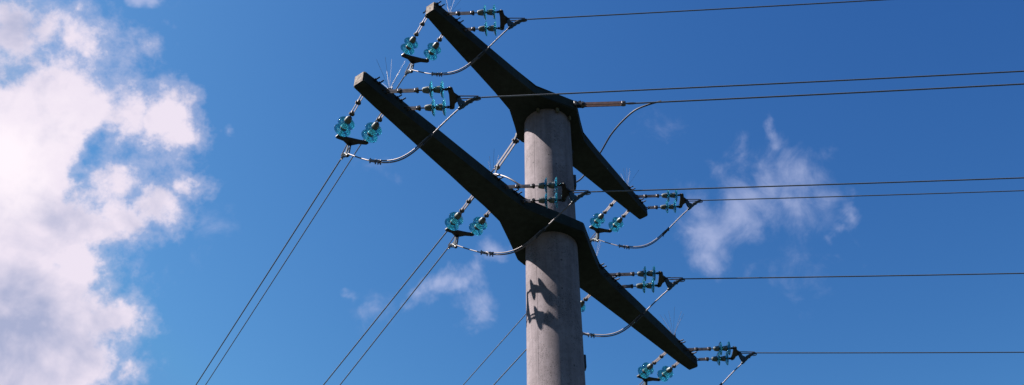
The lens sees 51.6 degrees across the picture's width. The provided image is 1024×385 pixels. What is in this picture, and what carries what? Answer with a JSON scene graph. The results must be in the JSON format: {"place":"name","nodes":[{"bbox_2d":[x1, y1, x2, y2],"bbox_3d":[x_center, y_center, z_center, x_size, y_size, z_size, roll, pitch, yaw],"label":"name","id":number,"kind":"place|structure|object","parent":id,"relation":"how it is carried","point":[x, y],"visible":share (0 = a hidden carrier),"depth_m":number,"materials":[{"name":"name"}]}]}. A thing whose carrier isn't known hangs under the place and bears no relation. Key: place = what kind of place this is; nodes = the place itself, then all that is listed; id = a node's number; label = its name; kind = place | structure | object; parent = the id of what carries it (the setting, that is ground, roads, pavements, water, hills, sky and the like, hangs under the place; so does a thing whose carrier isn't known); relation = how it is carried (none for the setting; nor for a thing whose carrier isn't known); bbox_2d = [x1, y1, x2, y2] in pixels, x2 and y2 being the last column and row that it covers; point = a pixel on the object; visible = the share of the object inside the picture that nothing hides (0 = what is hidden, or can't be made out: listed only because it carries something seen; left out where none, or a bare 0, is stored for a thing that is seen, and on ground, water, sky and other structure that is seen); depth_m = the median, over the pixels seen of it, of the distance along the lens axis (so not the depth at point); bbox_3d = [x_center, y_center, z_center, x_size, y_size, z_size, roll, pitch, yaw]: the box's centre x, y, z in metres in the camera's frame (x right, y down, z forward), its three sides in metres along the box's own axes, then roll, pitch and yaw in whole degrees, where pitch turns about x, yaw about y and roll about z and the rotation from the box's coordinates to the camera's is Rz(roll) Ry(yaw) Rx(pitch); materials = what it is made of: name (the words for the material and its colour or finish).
{"place":"outdoors","nodes":[
{"label":"outdoors","id":0,"kind":"place"},
{"bbox_2d":[0,0,1023,384],"label":"sky","id":1,"kind":"structure","parent":0,"point":[158,158],"materials":[{"name":"blue"}]},
{"label":"ground","id":2,"kind":"structure","parent":0,"visible":0},
{"bbox_2d":[354,1,698,384],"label":"power pole","id":3,"kind":"object","parent":2,"relation":"on","point":[558,258],"visible":0.99,"depth_m":14.09,"materials":[{"name":"concrete"}]},
{"bbox_2d":[334,95,383,159],"bbox_3d":[-1.845,-0.729,12.707,0.538,0.307,1.113,20,-46,-20],"label":"insulator set","id":4,"kind":"object","parent":3,"relation":"attached to","point":[344,126],"visible":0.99,"depth_m":12.70,"materials":[{"name":"glass"}]},
{"bbox_2d":[196,158,340,384],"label":"conductor","id":5,"kind":"object","parent":4,"relation":"attached to","point":[271,267],"visible":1,"depth_m":14.50,"materials":[{"name":"metal"}]},
{"bbox_2d":[348,109,457,164],"bbox_3d":[-1.302,-0.545,12.380,1.560,0.488,0.039,-20,-46,21],"label":"jumper cable","id":6,"kind":"object","parent":4,"relation":"attached to","point":[422,143],"visible":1,"depth_m":12.22,"materials":[{"name":"metal"}]},
{"bbox_2d":[376,58,401,88],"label":"bird spikes","id":7,"kind":"object","parent":3,"relation":"on","point":[389,87],"visible":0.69,"depth_m":12.59,"materials":[{"name":"silver metal"}]},
{"bbox_2d":[401,16,442,76],"bbox_3d":[-1.274,-1.990,14.852,0.538,0.307,1.113,20,-46,-20],"label":"insulator set","id":8,"kind":"object","parent":3,"relation":"attached to","point":[410,45],"visible":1,"depth_m":14.85,"materials":[{"name":"glass"}]},
{"bbox_2d":[205,75,404,384],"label":"conductor","id":9,"kind":"object","parent":8,"relation":"attached to","point":[295,246],"visible":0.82,"depth_m":17.82,"materials":[{"name":"metal"}]},
{"bbox_2d":[412,29,507,76],"bbox_3d":[-0.733,-1.807,14.525,1.558,0.488,0.039,-20,-46,21],"label":"jumper cable","id":10,"kind":"object","parent":8,"relation":"hanging from","point":[467,65],"visible":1,"depth_m":14.37,"materials":[{"name":"metal"}]},
{"bbox_2d":[386,80,480,116],"bbox_3d":[-0.905,-1.061,12.359,1.093,0.307,0.492,-2,-42,1],"label":"insulator set","id":11,"kind":"object","parent":3,"relation":"attached to","point":[454,98],"visible":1,"depth_m":12.34,"materials":[{"name":"glass"}]},
{"bbox_2d":[481,70,1023,97],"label":"conductor","id":12,"kind":"object","parent":11,"relation":"attached to","point":[753,84],"visible":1,"depth_m":12.07,"materials":[{"name":"metal"}]},
{"bbox_2d":[445,195,490,248],"bbox_3d":[-0.601,0.440,13.991,0.538,0.307,1.113,20,-46,-20],"label":"insulator set","id":13,"kind":"object","parent":3,"relation":"attached to","point":[477,225],"visible":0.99,"depth_m":13.98,"materials":[{"name":"glass"}]},
{"bbox_2d":[340,248,447,384],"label":"conductor","id":14,"kind":"object","parent":13,"relation":"attached to","point":[395,314],"visible":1,"depth_m":15.40,"materials":[{"name":"metal"}]},
{"bbox_2d":[456,203,570,256],"bbox_3d":[0.005,0.590,13.626,1.721,0.488,0.039,-21,-46,21],"label":"jumper cable","id":15,"kind":"object","parent":13,"relation":"attached to","point":[540,232],"visible":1,"depth_m":13.45,"materials":[{"name":"metal"}]},
{"bbox_2d":[447,4,526,35],"bbox_3d":[-0.337,-2.322,14.504,1.093,0.307,0.492,-2,-42,1],"label":"insulator set","id":16,"kind":"object","parent":3,"relation":"attached to","point":[504,19],"visible":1,"depth_m":14.47,"materials":[{"name":"glass"}]},
{"bbox_2d":[527,0,882,19],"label":"conductor","id":17,"kind":"object","parent":16,"relation":"attached to","point":[704,9],"visible":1,"depth_m":14.29,"materials":[{"name":"metal"}]},
{"bbox_2d":[491,133,518,171],"bbox_3d":[-0.106,-0.578,16.422,0.110,0.124,0.939,20,-51,-20],"label":"earth wire link","id":18,"kind":"object","parent":3,"relation":"attached to","point":[515,140],"visible":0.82,"depth_m":16.36,"materials":[{"name":"metal"}]},
{"bbox_2d":[323,198,473,384],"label":"earth wire","id":19,"kind":"object","parent":18,"relation":"attached to","point":[388,304],"visible":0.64,"depth_m":18.93,"materials":[{"name":"metal"}]},
{"bbox_2d":[493,173,521,184],"bbox_3d":[-0.060,-0.198,16.166,0.843,0.790,0.207,-29,-50,28],"label":"earth jumper","id":20,"kind":"object","parent":18,"relation":"hanging from","point":[507,178],"visible":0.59,"depth_m":16.02,"materials":[{"name":"metal"}]},
{"bbox_2d":[505,177,590,207],"bbox_3d":[0.467,0.041,13.568,1.093,0.307,0.492,-2,-42,1],"label":"insulator set","id":21,"kind":"object","parent":3,"relation":"attached to","point":[566,192],"visible":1,"depth_m":13.53,"materials":[{"name":"glass"}]},
{"bbox_2d":[591,177,1023,191],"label":"conductor","id":22,"kind":"object","parent":21,"relation":"attached to","point":[811,184],"visible":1,"depth_m":13.34,"materials":[{"name":"metal"}]},
{"bbox_2d":[581,294,590,311],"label":"insulator set","id":23,"kind":"object","parent":3,"relation":"attached to","point":[586,298],"visible":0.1,"depth_m":15.30,"materials":[{"name":"glass"}]},
{"bbox_2d":[493,350,525,384],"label":"conductor","id":24,"kind":"object","parent":23,"relation":"attached to","point":[509,368],"visible":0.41,"depth_m":16.50,"materials":[{"name":"metal"}]},
{"bbox_2d":[582,290,667,337],"bbox_3d":[1.416,1.820,14.978,1.754,0.488,0.039,-21,-46,21],"label":"jumper cable","id":25,"kind":"object","parent":23,"relation":"attached to","point":[623,329],"visible":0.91,"depth_m":14.79,"materials":[{"name":"metal"}]},
{"bbox_2d":[573,100,636,107],"bbox_3d":[1.382,-1.316,15.697,0.939,0.124,0.110,-2,-42,2],"label":"earth wire link","id":26,"kind":"object","parent":3,"relation":"attached to","point":[579,104],"visible":1,"depth_m":15.67,"materials":[{"name":"metal"}]},
{"bbox_2d":[637,83,1023,103],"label":"earth wire","id":27,"kind":"object","parent":26,"relation":"attached to","point":[830,93],"visible":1,"depth_m":15.40,"materials":[{"name":"metal"}]},
{"bbox_2d":[576,100,660,182],"bbox_3d":[1.334,-0.652,15.885,0.874,1.158,1.996,22,-47,-22],"label":"earth jumper","id":28,"kind":"object","parent":27,"relation":"hanging from","point":[628,115],"visible":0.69,"depth_m":16.05,"materials":[{"name":"grey metal"}]},
{"bbox_2d":[589,200,628,241],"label":"insulator set","id":29,"kind":"object","parent":3,"relation":"attached to","point":[597,220],"visible":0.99,"depth_m":17.61,"materials":[{"name":"glass"}]},
{"bbox_2d":[463,314,525,384],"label":"conductor","id":30,"kind":"object","parent":29,"relation":"attached to","point":[495,348],"visible":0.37,"depth_m":20.14,"materials":[{"name":"metal"}]},
{"bbox_2d":[598,209,687,248],"bbox_3d":[2.143,0.703,17.280,1.609,0.488,0.039,-21,-46,21],"label":"jumper cable","id":31,"kind":"object","parent":29,"relation":"hanging from","point":[653,241],"visible":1,"depth_m":17.13,"materials":[{"name":"metal"}]},
{"bbox_2d":[608,266,684,292],"bbox_3d":[1.891,1.265,14.913,1.093,0.307,0.492,-2,-42,1],"label":"insulator set","id":32,"kind":"object","parent":3,"relation":"attached to","point":[662,278],"visible":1,"depth_m":14.87,"materials":[{"name":"glass"}]},
{"bbox_2d":[685,273,1023,278],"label":"conductor","id":33,"kind":"object","parent":32,"relation":"attached to","point":[856,276],"visible":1,"depth_m":14.74,"materials":[{"name":"metal"}]},
{"bbox_2d":[637,352,678,384],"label":"insulator set","id":34,"kind":"object","parent":3,"relation":"attached to","point":[646,369],"visible":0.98,"depth_m":16.62,"materials":[{"name":"glass"}]},
{"bbox_2d":[720,364,741,384],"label":"jumper cable","id":35,"kind":"object","parent":34,"relation":"attached to","point":[721,383],"visible":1,"depth_m":16.15,"materials":[{"name":"metal"}]},
{"bbox_2d":[636,190,702,212],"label":"insulator set","id":36,"kind":"object","parent":3,"relation":"attached to","point":[673,206],"visible":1,"depth_m":17.21,"materials":[{"name":"glass"}]},
{"bbox_2d":[703,190,1023,200],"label":"conductor","id":37,"kind":"object","parent":36,"relation":"attached to","point":[863,195],"visible":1,"depth_m":17.04,"materials":[{"name":"metal"}]},
{"bbox_2d":[663,307,679,336],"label":"bird spikes","id":38,"kind":"object","parent":3,"relation":"on","point":[671,325],"visible":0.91,"depth_m":16.32,"materials":[{"name":"silver metal"}]},
{"bbox_2d":[686,341,756,365],"bbox_3d":[3.218,2.515,16.285,1.093,0.307,0.492,-2,-42,1],"label":"insulator set","id":39,"kind":"object","parent":3,"relation":"attached to","point":[720,348],"visible":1,"depth_m":16.25,"materials":[{"name":"glass"}]},
{"bbox_2d":[757,352,1023,352],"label":"conductor","id":40,"kind":"object","parent":39,"relation":"attached to","point":[890,352],"visible":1,"depth_m":16.17,"materials":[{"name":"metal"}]}
]}

